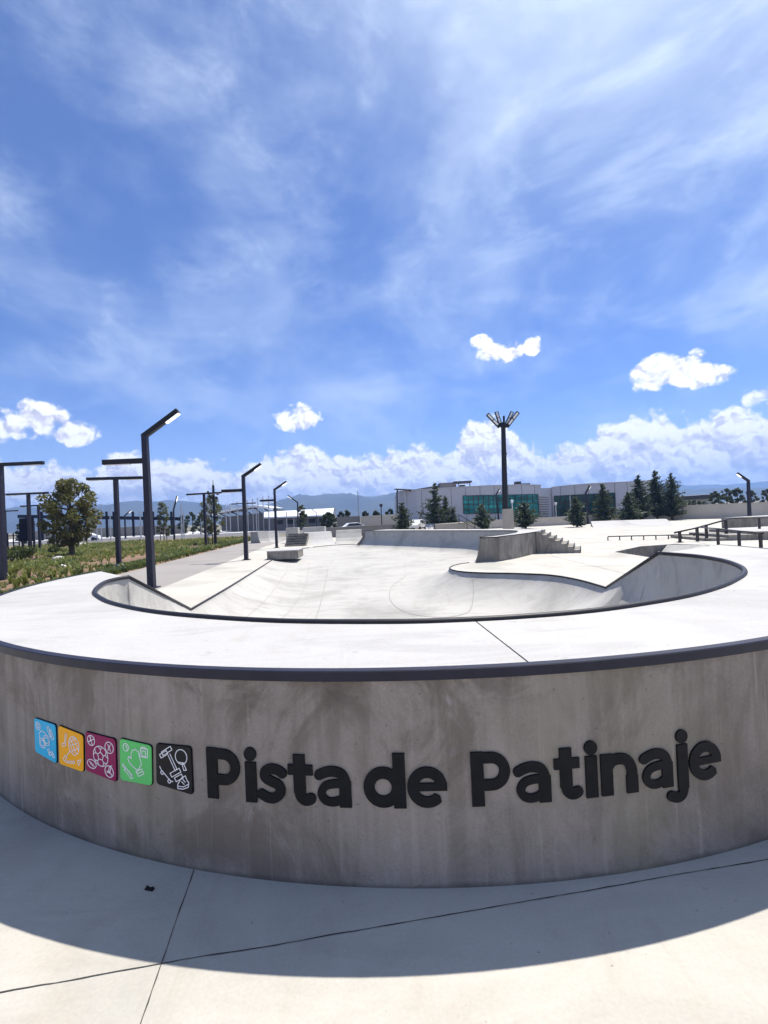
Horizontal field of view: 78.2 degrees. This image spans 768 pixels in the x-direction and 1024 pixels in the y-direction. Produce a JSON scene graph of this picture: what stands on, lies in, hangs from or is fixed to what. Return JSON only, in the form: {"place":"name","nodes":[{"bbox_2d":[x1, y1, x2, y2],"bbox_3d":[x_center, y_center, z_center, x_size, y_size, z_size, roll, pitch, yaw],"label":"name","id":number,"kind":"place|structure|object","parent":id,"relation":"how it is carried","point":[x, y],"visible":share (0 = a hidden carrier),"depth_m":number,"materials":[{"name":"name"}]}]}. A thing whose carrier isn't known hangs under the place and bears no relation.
{"place":"outdoors","nodes":[
{"label":"outdoors","id":0,"kind":"place"},
{"bbox_2d":[14,521,26,544],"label":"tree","id":1,"kind":"object","parent":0,"point":[17,531],"visible":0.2,"depth_m":74.41,"materials":[{"name":"green plant"}]},
{"bbox_2d":[0,537,250,593],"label":"grass","id":2,"kind":"structure","parent":0,"point":[115,569],"depth_m":25.74,"materials":[{"name":"green plant"}]},
{"bbox_2d":[0,536,250,590],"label":"soil","id":3,"kind":"structure","parent":0,"point":[127,558],"depth_m":30.19,"materials":[{"name":"soil"}]},
{"bbox_2d":[7,572,16,583],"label":"strappy plant","id":4,"kind":"object","parent":3,"relation":"on","point":[11,579],"visible":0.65,"depth_m":19.72,"materials":[{"name":"green plant"}]},
{"bbox_2d":[7,533,19,549],"bbox_3d":[-40.081,3.330,48.988,6.532,2.200,0.101,-3,-1,18],"label":"fence","id":5,"kind":"object","parent":3,"relation":"on","point":[13,542],"visible":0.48,"depth_m":48.22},
{"bbox_2d":[8,564,18,576],"bbox_3d":[-17.834,2.793,22.706,0.819,0.808,0.563,-3,-1,15],"label":"strappy plant","id":6,"kind":"object","parent":3,"relation":"on","point":[15,569],"visible":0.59,"depth_m":22.64,"materials":[{"name":"green plant"}]},
{"bbox_2d":[11,576,22,587],"bbox_3d":[-14.072,2.707,18.062,0.581,0.573,0.400,-3,-1,36],"label":"strappy plant","id":7,"kind":"object","parent":3,"relation":"on","point":[16,583],"visible":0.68,"depth_m":18.01,"materials":[{"name":"green plant"}]},
{"bbox_2d":[7,545,36,560],"bbox_3d":[-25.380,2.965,32.940,1.836,1.376,1.569,-3,0,0],"label":"shrub","id":8,"kind":"object","parent":3,"relation":"on","point":[14,553],"visible":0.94,"depth_m":32.73,"materials":[{"name":"green plant"}]},
{"bbox_2d":[0,461,44,580],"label":"garden lamp","id":9,"kind":"object","parent":3,"relation":"on","point":[3,558],"visible":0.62,"depth_m":21.84,"materials":[{"name":"black metal"}]},
{"bbox_2d":[18,565,31,577],"bbox_3d":[-16.221,2.754,21.457,0.567,0.725,0.807,-3,-1,40],"label":"strappy plant","id":10,"kind":"object","parent":3,"relation":"on","point":[28,573],"visible":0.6,"depth_m":21.46,"materials":[{"name":"green plant"}]},
{"bbox_2d":[15,571,35,585],"bbox_3d":[-14.072,2.615,18.497,0.533,0.765,0.776,-3,0,14],"label":"strappy plant","id":11,"kind":"object","parent":3,"relation":"on","point":[24,578],"visible":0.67,"depth_m":18.41,"materials":[{"name":"green plant"}]},
{"bbox_2d":[5,492,48,557],"bbox_3d":[-28.198,1.140,37.502,3.350,5.345,0.400,-3,0,0],"label":"garden lamp","id":12,"kind":"object","parent":3,"relation":"on","point":[29,522],"visible":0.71,"depth_m":37.44,"materials":[{"name":"black metal"}]},
{"bbox_2d":[19,518,35,547],"bbox_3d":[-34.716,2.385,46.003,1.523,3.571,0.422,-3,0,0],"label":"billboard","id":13,"kind":"object","parent":3,"relation":"on","point":[23,535],"visible":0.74,"depth_m":45.95},
{"bbox_2d":[20,505,41,547],"bbox_3d":[-36.453,1.756,50.000,3.800,5.045,0.400,-3,0,0],"label":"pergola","id":14,"kind":"object","parent":3,"relation":"on","point":[39,529],"visible":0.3,"depth_m":49.92,"materials":[{"name":"black metal"}]},
{"bbox_2d":[31,573,44,582],"bbox_3d":[-14.354,2.743,19.602,0.431,0.553,0.584,-3,-1,35],"label":"strappy plant","id":15,"kind":"object","parent":3,"relation":"on","point":[38,575],"visible":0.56,"depth_m":19.65,"materials":[{"name":"green plant"}]},
{"bbox_2d":[46,568,59,578],"bbox_3d":[-14.228,2.669,20.231,0.740,0.700,0.546,-3,0,13],"label":"strappy plant","id":16,"kind":"object","parent":3,"relation":"on","point":[53,573],"visible":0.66,"depth_m":20.24,"materials":[{"name":"green plant"}]},
{"bbox_2d":[48,545,64,552],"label":"shrub","id":17,"kind":"object","parent":3,"relation":"on","point":[52,549],"visible":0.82,"depth_m":41.73,"materials":[{"name":"green plant"}]},
{"bbox_2d":[55,559,65,570],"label":"strappy plant","id":18,"kind":"object","parent":3,"relation":"on","point":[56,564],"visible":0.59,"depth_m":25.16,"materials":[{"name":"green plant"}]},
{"bbox_2d":[35,478,103,554],"bbox_3d":[-24.591,0.467,37.267,4.560,6.404,4.770,-3,0,0],"label":"tree","id":19,"kind":"object","parent":3,"relation":"on","point":[72,533],"visible":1,"depth_m":36.65,"materials":[{"name":"green plant"}]},
{"bbox_2d":[68,563,79,574],"bbox_3d":[-13.694,2.610,20.966,0.546,0.784,0.794,-2,-1,-30],"label":"strappy plant","id":20,"kind":"object","parent":3,"relation":"on","point":[74,571],"visible":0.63,"depth_m":21.01,"materials":[{"name":"green plant"}]},
{"bbox_2d":[86,476,142,563],"bbox_3d":[-14.430,0.592,25.501,3.003,5.036,0.400,-3,0,0],"label":"garden lamp","id":21,"kind":"object","parent":3,"relation":"on","point":[117,519],"visible":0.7,"depth_m":25.43,"materials":[{"name":"black metal"}]},
{"bbox_2d":[156,502,172,540],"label":"sapling","id":22,"kind":"object","parent":3,"relation":"on","point":[165,519],"visible":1,"depth_m":63.75,"materials":[{"name":"green plant"}]},
{"bbox_2d":[173,496,177,539],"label":"street lamp","id":23,"kind":"object","parent":3,"relation":"on","point":[174,518],"visible":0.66,"depth_m":63.93,"materials":[{"name":"black metal"}]},
{"bbox_2d":[186,492,220,545],"bbox_3d":[-17.305,0.761,45.702,3.402,5.290,0.400,-3,0,0],"label":"garden lamp","id":24,"kind":"object","parent":3,"relation":"on","point":[204,518],"visible":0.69,"depth_m":45.62,"materials":[{"name":"black metal"}]},
{"bbox_2d":[199,494,224,543],"bbox_3d":[-17.942,0.745,49.489,2.734,5.451,2.488,-3,0,0],"label":"sapling","id":25,"kind":"object","parent":3,"relation":"on","point":[208,520],"visible":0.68,"depth_m":49.44,"materials":[{"name":"green plant"}]},
{"bbox_2d":[207,485,218,543],"bbox_3d":[-17.017,0.107,47.340,1.130,6.600,0.340,-3,0,0],"label":"utility pole","id":26,"kind":"object","parent":3,"relation":"on","point":[214,497],"visible":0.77,"depth_m":47.24,"materials":[{"name":"black metal"}]},
{"bbox_2d":[9,530,267,541],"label":"pavement","id":27,"kind":"structure","parent":0,"point":[188,533],"depth_m":113.24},
{"bbox_2d":[16,512,182,539],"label":"pergola","id":28,"kind":"object","parent":27,"relation":"on","point":[133,530],"visible":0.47,"depth_m":111.96,"materials":[{"name":"metal"}]},
{"bbox_2d":[177,515,188,533],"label":"tree","id":29,"kind":"object","parent":27,"relation":"on","point":[185,530],"visible":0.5,"depth_m":111.49,"materials":[{"name":"green plant"}]},
{"bbox_2d":[184,512,195,533],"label":"tree","id":30,"kind":"object","parent":27,"relation":"on","point":[192,528],"visible":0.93,"depth_m":109.73,"materials":[{"name":"green plant"}]},
{"bbox_2d":[194,515,203,533],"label":"tree","id":31,"kind":"object","parent":27,"relation":"on","point":[198,521],"visible":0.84,"depth_m":105.72,"materials":[{"name":"green plant"}]},
{"bbox_2d":[197,496,283,531],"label":"stadium","id":32,"kind":"object","parent":27,"relation":"on","point":[233,523],"visible":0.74,"depth_m":117.98,"materials":[{"name":"white metal"}]},
{"bbox_2d":[9,530,302,545],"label":"parking lot","id":33,"kind":"structure","parent":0,"point":[186,536],"depth_m":90.71,"materials":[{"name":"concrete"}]},
{"bbox_2d":[83,533,100,540],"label":"parked car","id":34,"kind":"object","parent":33,"relation":"on","point":[93,537],"visible":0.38,"depth_m":89.51,"materials":[{"name":"white paint"}]},
{"bbox_2d":[124,510,130,538],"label":"street lamp","id":35,"kind":"object","parent":33,"relation":"on","point":[125,524],"visible":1,"depth_m":94.90,"materials":[{"name":"grey metal"}]},
{"bbox_2d":[264,508,336,530],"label":"white roof building","id":36,"kind":"structure","parent":33,"relation":"on","point":[291,514],"depth_m":104.79,"materials":[{"name":"metal"}]},
{"bbox_2d":[295,505,308,526],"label":"tree","id":37,"kind":"object","parent":33,"relation":"on","point":[302,514],"visible":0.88,"depth_m":94.85,"materials":[{"name":"green plant"}]},
{"bbox_2d":[320,512,336,527],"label":"tree","id":38,"kind":"object","parent":33,"relation":"on","point":[329,516],"visible":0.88,"depth_m":81.39,"materials":[{"name":"green plant"}]},
{"bbox_2d":[118,537,285,589],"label":"walkway","id":39,"kind":"structure","parent":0,"point":[171,572],"depth_m":26.66,"materials":[{"name":"concrete"}]},
{"bbox_2d":[102,408,179,588],"bbox_3d":[-8.819,-0.471,17.358,2.881,6.535,0.460,-3,0,0],"label":"street lamp","id":40,"kind":"object","parent":39,"relation":"on","point":[144,460],"visible":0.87,"depth_m":17.28,"materials":[{"name":"black metal"}]},
{"bbox_2d":[250,531,269,542],"bbox_3d":[-13.131,2.662,50.296,1.184,1.206,2.100,-2,-1,-44],"label":"quarter pipe","id":41,"kind":"object","parent":39,"relation":"on","point":[259,536],"visible":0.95,"depth_m":49.89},
{"bbox_2d":[268,531,281,541],"bbox_3d":[-12.148,2.652,51.304,1.261,1.156,2.500,-2,-1,-36],"label":"quarter pipe","id":42,"kind":"object","parent":39,"relation":"on","point":[271,534],"visible":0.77,"depth_m":50.76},
{"bbox_2d":[337,516,359,526],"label":"yard wall","id":43,"kind":"structure","parent":0,"point":[342,521],"depth_m":70.08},
{"bbox_2d":[360,514,397,525],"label":"yard wall","id":44,"kind":"structure","parent":0,"point":[373,520],"depth_m":69.99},
{"bbox_2d":[0,518,767,1023],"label":"pavement","id":45,"kind":"structure","parent":0,"point":[92,932],"depth_m":2.53,"materials":[{"name":"concrete"}]},
{"bbox_2d":[221,463,261,559],"bbox_3d":[-8.411,-0.006,28.204,2.456,5.753,0.440,-3,0,0],"label":"street lamp","id":46,"kind":"object","parent":45,"relation":"on","point":[244,512],"visible":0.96,"depth_m":28.12,"materials":[{"name":"black metal"}]},
{"bbox_2d":[260,481,286,547],"bbox_3d":[-9.109,0.221,39.303,2.301,5.547,0.400,-3,0,0],"label":"street lamp","id":47,"kind":"object","parent":45,"relation":"on","point":[275,512],"visible":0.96,"depth_m":39.23,"materials":[{"name":"black metal"}]},
{"bbox_2d":[266,548,302,559],"bbox_3d":[-5.973,2.514,28.560,1.932,0.510,2.044,-3,0,0],"label":"grind ledge","id":48,"kind":"object","parent":45,"relation":"on","point":[287,553],"visible":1,"depth_m":27.62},
{"bbox_2d":[286,527,299,540],"bbox_3d":[-9.046,2.308,46.986,1.200,1.500,1.000,-3,0,0],"label":"ledge","id":49,"kind":"object","parent":45,"relation":"on","point":[295,530],"visible":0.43,"depth_m":46.49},
{"bbox_2d":[288,495,298,526],"bbox_3d":[-11.464,0.545,60.002,1.339,5.457,0.360,-3,0,0],"label":"street lamp","id":50,"kind":"object","parent":45,"relation":"on","point":[297,511],"visible":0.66,"depth_m":59.94,"materials":[{"name":"black metal"}]},
{"bbox_2d":[285,533,308,546],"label":"staircase","id":51,"kind":"structure","parent":45,"relation":"on","point":[301,539],"depth_m":41.32,"materials":[{"name":"grey concrete"}]},
{"bbox_2d":[303,526,325,531],"bbox_3d":[-7.628,2.339,51.985,2.400,1.400,1.200,-3,0,0],"label":"ledge","id":52,"kind":"object","parent":45,"relation":"on","point":[314,529],"visible":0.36,"depth_m":51.39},
{"bbox_2d":[303,531,334,545],"bbox_3d":[-5.931,2.360,42.937,2.433,1.056,3.700,-2,0,-14],"label":"quarter pipe","id":53,"kind":"object","parent":45,"relation":"on","point":[321,538],"visible":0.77,"depth_m":42.58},
{"bbox_2d":[335,529,361,543],"bbox_3d":[-3.195,2.206,42.970,2.291,1.126,3.000,-2,0,-2],"label":"quarter pipe","id":54,"kind":"object","parent":45,"relation":"on","point":[348,536],"visible":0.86,"depth_m":42.50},
{"bbox_2d":[343,522,364,526],"bbox_3d":[-4.117,2.117,60.981,4.270,1.472,1.920,-2,-1,-17],"label":"parked car","id":55,"kind":"object","parent":45,"relation":"on","point":[352,524],"visible":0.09,"depth_m":60.36,"materials":[{"name":"white paint"}]},
{"bbox_2d":[326,524,397,536],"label":"garden wall","id":56,"kind":"structure","parent":45,"relation":"on","point":[365,528],"depth_m":56.79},
{"bbox_2d":[0,531,767,887],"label":"skate bowl","id":57,"kind":"object","parent":45,"relation":"on","point":[358,663],"visible":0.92,"depth_m":3.09,"materials":[{"name":"concrete"}]},
{"bbox_2d":[34,717,57,762],"bbox_3d":[-2.589,1.746,3.619,0.300,0.300,0.016,-3,-1,28],"label":"sport plaque","id":58,"kind":"object","parent":57,"relation":"attached to","point":[46,739],"visible":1,"depth_m":3.60,"materials":[{"name":"plastic"}]},
{"bbox_2d":[58,725,84,771],"bbox_3d":[-2.299,1.737,3.477,0.296,0.299,0.016,-3,-1,25],"label":"sport plaque","id":59,"kind":"object","parent":57,"relation":"attached to","point":[71,748],"visible":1,"depth_m":3.47,"materials":[{"name":"plastic"}]},
{"bbox_2d":[85,731,117,780],"bbox_3d":[-2.006,1.729,3.350,0.315,0.313,0.016,-3,-1,22],"label":"sport plaque","id":60,"kind":"object","parent":57,"relation":"attached to","point":[101,756],"visible":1,"depth_m":3.34,"materials":[{"name":"plastic"}]},
{"bbox_2d":[120,738,153,784],"bbox_3d":[-1.695,1.706,3.232,0.293,0.291,0.016,-3,-1,19],"label":"sport plaque","id":61,"kind":"object","parent":57,"relation":"attached to","point":[136,761],"visible":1,"depth_m":3.23,"materials":[{"name":"plastic"}]},
{"bbox_2d":[156,743,193,793],"bbox_3d":[-1.392,1.698,3.134,0.292,0.314,0.016,-3,-1,17],"label":"sport plaque","id":62,"kind":"object","parent":57,"relation":"attached to","point":[174,766],"visible":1,"depth_m":3.12,"materials":[{"name":"plastic"}]},
{"bbox_2d":[206,729,720,808],"bbox_3d":[0.511,1.656,2.958,3.316,0.450,0.227,-3,0,0],"label":"lettering","id":63,"kind":"object","parent":57,"relation":"attached to","point":[565,763],"depth_m":2.90},
{"bbox_2d":[391,502,414,528],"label":"conifer","id":64,"kind":"object","parent":45,"relation":"on","point":[402,522],"visible":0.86,"depth_m":54.73,"materials":[{"name":"green plant"}]},
{"bbox_2d":[407,519,425,528],"bbox_3d":[4.318,1.766,62.972,1.920,1.472,4.270,-3,-1,21],"label":"parked car","id":65,"kind":"object","parent":45,"relation":"on","point":[418,524],"visible":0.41,"depth_m":61.87,"materials":[{"name":"white paint"}]},
{"bbox_2d":[417,482,453,524],"bbox_3d":[6.381,-0.671,60.496,4.862,6.336,4.739,-3,0,0],"label":"conifer","id":66,"kind":"object","parent":45,"relation":"on","point":[434,509],"visible":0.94,"depth_m":59.75,"materials":[{"name":"green plant"}]},
{"bbox_2d":[441,497,451,521],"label":"conifer","id":67,"kind":"object","parent":45,"relation":"on","point":[446,504],"visible":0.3,"depth_m":61.31,"materials":[{"name":"green plant"}]},
{"bbox_2d":[356,529,542,562],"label":"curved skate block","id":68,"kind":"structure","parent":45,"relation":"on","point":[518,543],"depth_m":22.26,"materials":[{"name":"concrete"}]},
{"bbox_2d":[448,508,458,522],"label":"conifer","id":69,"kind":"object","parent":45,"relation":"on","point":[453,519],"visible":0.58,"depth_m":59.87,"materials":[{"name":"green plant"}]},
{"bbox_2d":[434,515,474,528],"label":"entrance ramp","id":70,"kind":"structure","parent":45,"relation":"on","point":[458,525],"depth_m":56.98,"materials":[{"name":"concrete"}]},
{"bbox_2d":[464,504,497,528],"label":"conifer","id":71,"kind":"object","parent":45,"relation":"on","point":[481,520],"visible":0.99,"depth_m":55.79,"materials":[{"name":"green plant"}]},
{"bbox_2d":[495,489,499,519],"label":"street lamp","id":72,"kind":"object","parent":45,"relation":"on","point":[497,504],"visible":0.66,"depth_m":64.92,"materials":[{"name":"black metal"}]},
{"bbox_2d":[486,411,519,528],"bbox_3d":[11.468,-3.789,45.049,3.174,11.862,1.225,-3,0,0],"label":"floodlight mast","id":73,"kind":"object","parent":45,"relation":"on","point":[508,517],"visible":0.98,"depth_m":44.82,"materials":[{"name":"black metal"}]},
{"bbox_2d":[514,501,547,528],"bbox_3d":[16.919,0.324,56.691,4.198,3.422,3.819,-3,-1,40],"label":"conifer","id":74,"kind":"object","parent":45,"relation":"on","point":[525,517],"visible":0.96,"depth_m":56.67,"materials":[{"name":"green plant"}]},
{"bbox_2d":[536,529,580,552],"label":"staircase","id":75,"kind":"structure","parent":45,"relation":"on","point":[547,542],"depth_m":24.08,"materials":[{"name":"grey concrete"}]},
{"bbox_2d":[465,512,670,528],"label":"boundary wall","id":76,"kind":"structure","parent":45,"relation":"on","point":[548,521],"depth_m":63.14,"materials":[{"name":"concrete"}]},
{"bbox_2d":[563,496,588,526],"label":"conifer","id":77,"kind":"object","parent":45,"relation":"on","point":[578,519],"visible":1,"depth_m":54.76,"materials":[{"name":"green plant"}]},
{"bbox_2d":[585,485,590,523],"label":"street lamp","id":78,"kind":"object","parent":45,"relation":"on","point":[586,502],"visible":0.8,"depth_m":62.90,"materials":[{"name":"black metal"}]},
{"bbox_2d":[589,483,619,521],"bbox_3d":[29.360,-1.175,62.811,4.174,5.378,4.687,-3,0,0],"label":"conifer","id":79,"kind":"object","parent":45,"relation":"on","point":[603,508],"visible":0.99,"depth_m":62.79,"materials":[{"name":"green plant"}]},
{"bbox_2d":[610,492,649,519],"bbox_3d":[31.558,-0.629,60.777,4.043,4.060,4.612,-2,-1,-41],"label":"conifer","id":80,"kind":"object","parent":45,"relation":"on","point":[629,511],"visible":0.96,"depth_m":60.65,"materials":[{"name":"green plant"}]},
{"bbox_2d":[591,519,676,527],"bbox_3d":[27.225,1.242,52.317,7.720,0.556,6.500,-3,-1,21],"label":"quarter pipe","id":81,"kind":"object","parent":45,"relation":"on","point":[631,523],"visible":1,"depth_m":52.17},
{"bbox_2d":[618,474,657,519],"bbox_3d":[34.472,-1.913,64.406,4.915,6.431,4.749,-3,0,0],"label":"conifer","id":82,"kind":"object","parent":45,"relation":"on","point":[639,494],"visible":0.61,"depth_m":63.63,"materials":[{"name":"green plant"}]},
{"bbox_2d":[607,534,702,540],"bbox_3d":[17.440,1.614,30.325,5.762,0.295,0.167,-3,-1,20],"label":"flat grind rail","id":83,"kind":"object","parent":45,"relation":"on","point":[631,536],"visible":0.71,"depth_m":30.39,"materials":[{"name":"metal"}]},
{"bbox_2d":[645,470,677,518],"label":"conifer","id":84,"kind":"object","parent":45,"relation":"on","point":[654,495],"visible":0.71,"depth_m":65.10,"materials":[{"name":"green plant"}]},
{"bbox_2d":[616,544,707,556],"bbox_3d":[14.180,2.216,22.977,5.660,0.754,6.800,-3,0,0],"label":"sunken channel","id":85,"kind":"object","parent":45,"relation":"in","point":[647,551],"visible":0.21,"depth_m":25.76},
{"bbox_2d":[654,472,690,519],"bbox_3d":[38.862,-2.142,64.463,4.920,6.509,4.679,-3,-1,28],"label":"conifer","id":86,"kind":"object","parent":45,"relation":"on","point":[673,507],"visible":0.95,"depth_m":64.14,"materials":[{"name":"green plant"}]},
{"bbox_2d":[674,518,733,541],"bbox_3d":[18.985,1.054,27.810,4.763,1.270,0.520,-2,-1,-18],"label":"handrail","id":87,"kind":"object","parent":45,"relation":"on","point":[705,529],"visible":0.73,"depth_m":27.66,"materials":[{"name":"metal"}]},
{"bbox_2d":[670,526,767,540],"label":"stepped platform","id":88,"kind":"structure","parent":45,"relation":"on","point":[731,536],"depth_m":27.73,"materials":[{"name":"concrete"}]},
{"bbox_2d":[734,517,767,528],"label":"handrail","id":89,"kind":"object","parent":88,"relation":"on","point":[759,523],"visible":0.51,"depth_m":28.94,"materials":[{"name":"metal"}]},
{"bbox_2d":[674,502,767,519],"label":"boundary wall","id":90,"kind":"structure","parent":45,"relation":"on","point":[710,511],"depth_m":62.34,"materials":[{"name":"concrete"}]},
{"bbox_2d":[697,527,763,547],"bbox_3d":[17.012,1.278,23.682,0.381,0.904,6.843,-3,0,13],"label":"handrail","id":91,"kind":"object","parent":45,"relation":"on","point":[760,537],"visible":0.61,"depth_m":22.26,"materials":[{"name":"metal"}]},
{"bbox_2d":[736,472,751,515],"bbox_3d":[42.693,-1.922,56.002,1.572,5.595,0.600,-3,0,0],"label":"street lamp","id":92,"kind":"object","parent":45,"relation":"on","point":[749,510],"visible":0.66,"depth_m":55.90,"materials":[{"name":"black metal"}]},
{"bbox_2d":[721,515,767,527],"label":"platform","id":93,"kind":"structure","parent":45,"relation":"on","point":[737,523],"depth_m":35.01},
{"bbox_2d":[0,0,767,508],"label":"sky","id":94,"kind":"structure","parent":0,"point":[337,239],"materials":[{"name":"blue"}]},
{"bbox_2d":[6,487,767,532],"bbox_3d":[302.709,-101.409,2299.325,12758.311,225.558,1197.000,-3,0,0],"label":"hills","id":95,"kind":"structure","parent":0,"point":[340,502],"depth_m":2040.38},
{"bbox_2d":[8,500,766,574],"bbox_3d":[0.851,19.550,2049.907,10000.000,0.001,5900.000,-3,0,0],"label":"ground","id":96,"kind":"structure","parent":0,"point":[219,527],"depth_m":168.38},
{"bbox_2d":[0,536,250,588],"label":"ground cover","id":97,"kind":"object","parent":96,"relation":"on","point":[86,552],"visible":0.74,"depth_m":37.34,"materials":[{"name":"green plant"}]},
{"bbox_2d":[180,505,182,537],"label":"flagpole","id":98,"kind":"object","parent":96,"relation":"on","point":[181,522],"visible":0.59,"depth_m":79.94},
{"bbox_2d":[708,491,725,503],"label":"tree","id":99,"kind":"object","parent":96,"relation":"on","point":[711,496],"visible":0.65,"depth_m":95.80,"materials":[{"name":"green plant"}]},
{"bbox_2d":[715,488,738,503],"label":"tree","id":100,"kind":"object","parent":96,"relation":"on","point":[728,492],"visible":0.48,"depth_m":99.73,"materials":[{"name":"green plant"}]},
{"bbox_2d":[728,487,746,502],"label":"tree","id":101,"kind":"object","parent":96,"relation":"on","point":[735,493],"visible":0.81,"depth_m":91.78,"materials":[{"name":"green plant"}]},
{"bbox_2d":[739,490,760,502],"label":"tree","id":102,"kind":"object","parent":96,"relation":"on","point":[755,497],"visible":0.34,"depth_m":97.68,"materials":[{"name":"green plant"}]},
{"bbox_2d":[761,488,767,501],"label":"tree","id":103,"kind":"object","parent":96,"relation":"on","point":[764,493],"visible":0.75,"depth_m":90.05,"materials":[{"name":"green plant"}]},
{"bbox_2d":[425,524,433,528],"bbox_3d":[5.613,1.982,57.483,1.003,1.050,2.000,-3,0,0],"label":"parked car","id":104,"kind":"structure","parent":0,"point":[429,526],"depth_m":57.90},
{"bbox_2d":[394,480,650,521],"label":"office building","id":105,"kind":"structure","parent":0,"point":[464,501],"depth_m":81.32,"materials":[{"name":"grey concrete"}]},
{"bbox_2d":[463,495,501,513],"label":"window","id":106,"kind":"structure","parent":105,"relation":"in","point":[470,502],"depth_m":80.10,"materials":[{"name":"teal glass"}]},
{"bbox_2d":[508,494,538,516],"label":"window","id":107,"kind":"structure","parent":105,"relation":"in","point":[527,498],"depth_m":81.18,"materials":[{"name":"teal glass"}]},
{"bbox_2d":[554,493,615,516],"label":"window","id":108,"kind":"structure","parent":105,"relation":"in","point":[563,501],"depth_m":82.18,"materials":[{"name":"green glass"}]},
{"bbox_2d":[663,494,713,509],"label":"building","id":109,"kind":"structure","parent":0,"point":[700,498],"depth_m":107.01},
{"bbox_2d":[662,481,767,489],"bbox_3d":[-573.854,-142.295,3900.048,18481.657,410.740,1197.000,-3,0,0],"label":"hills","id":110,"kind":"structure","parent":0,"point":[764,484],"depth_m":3834.80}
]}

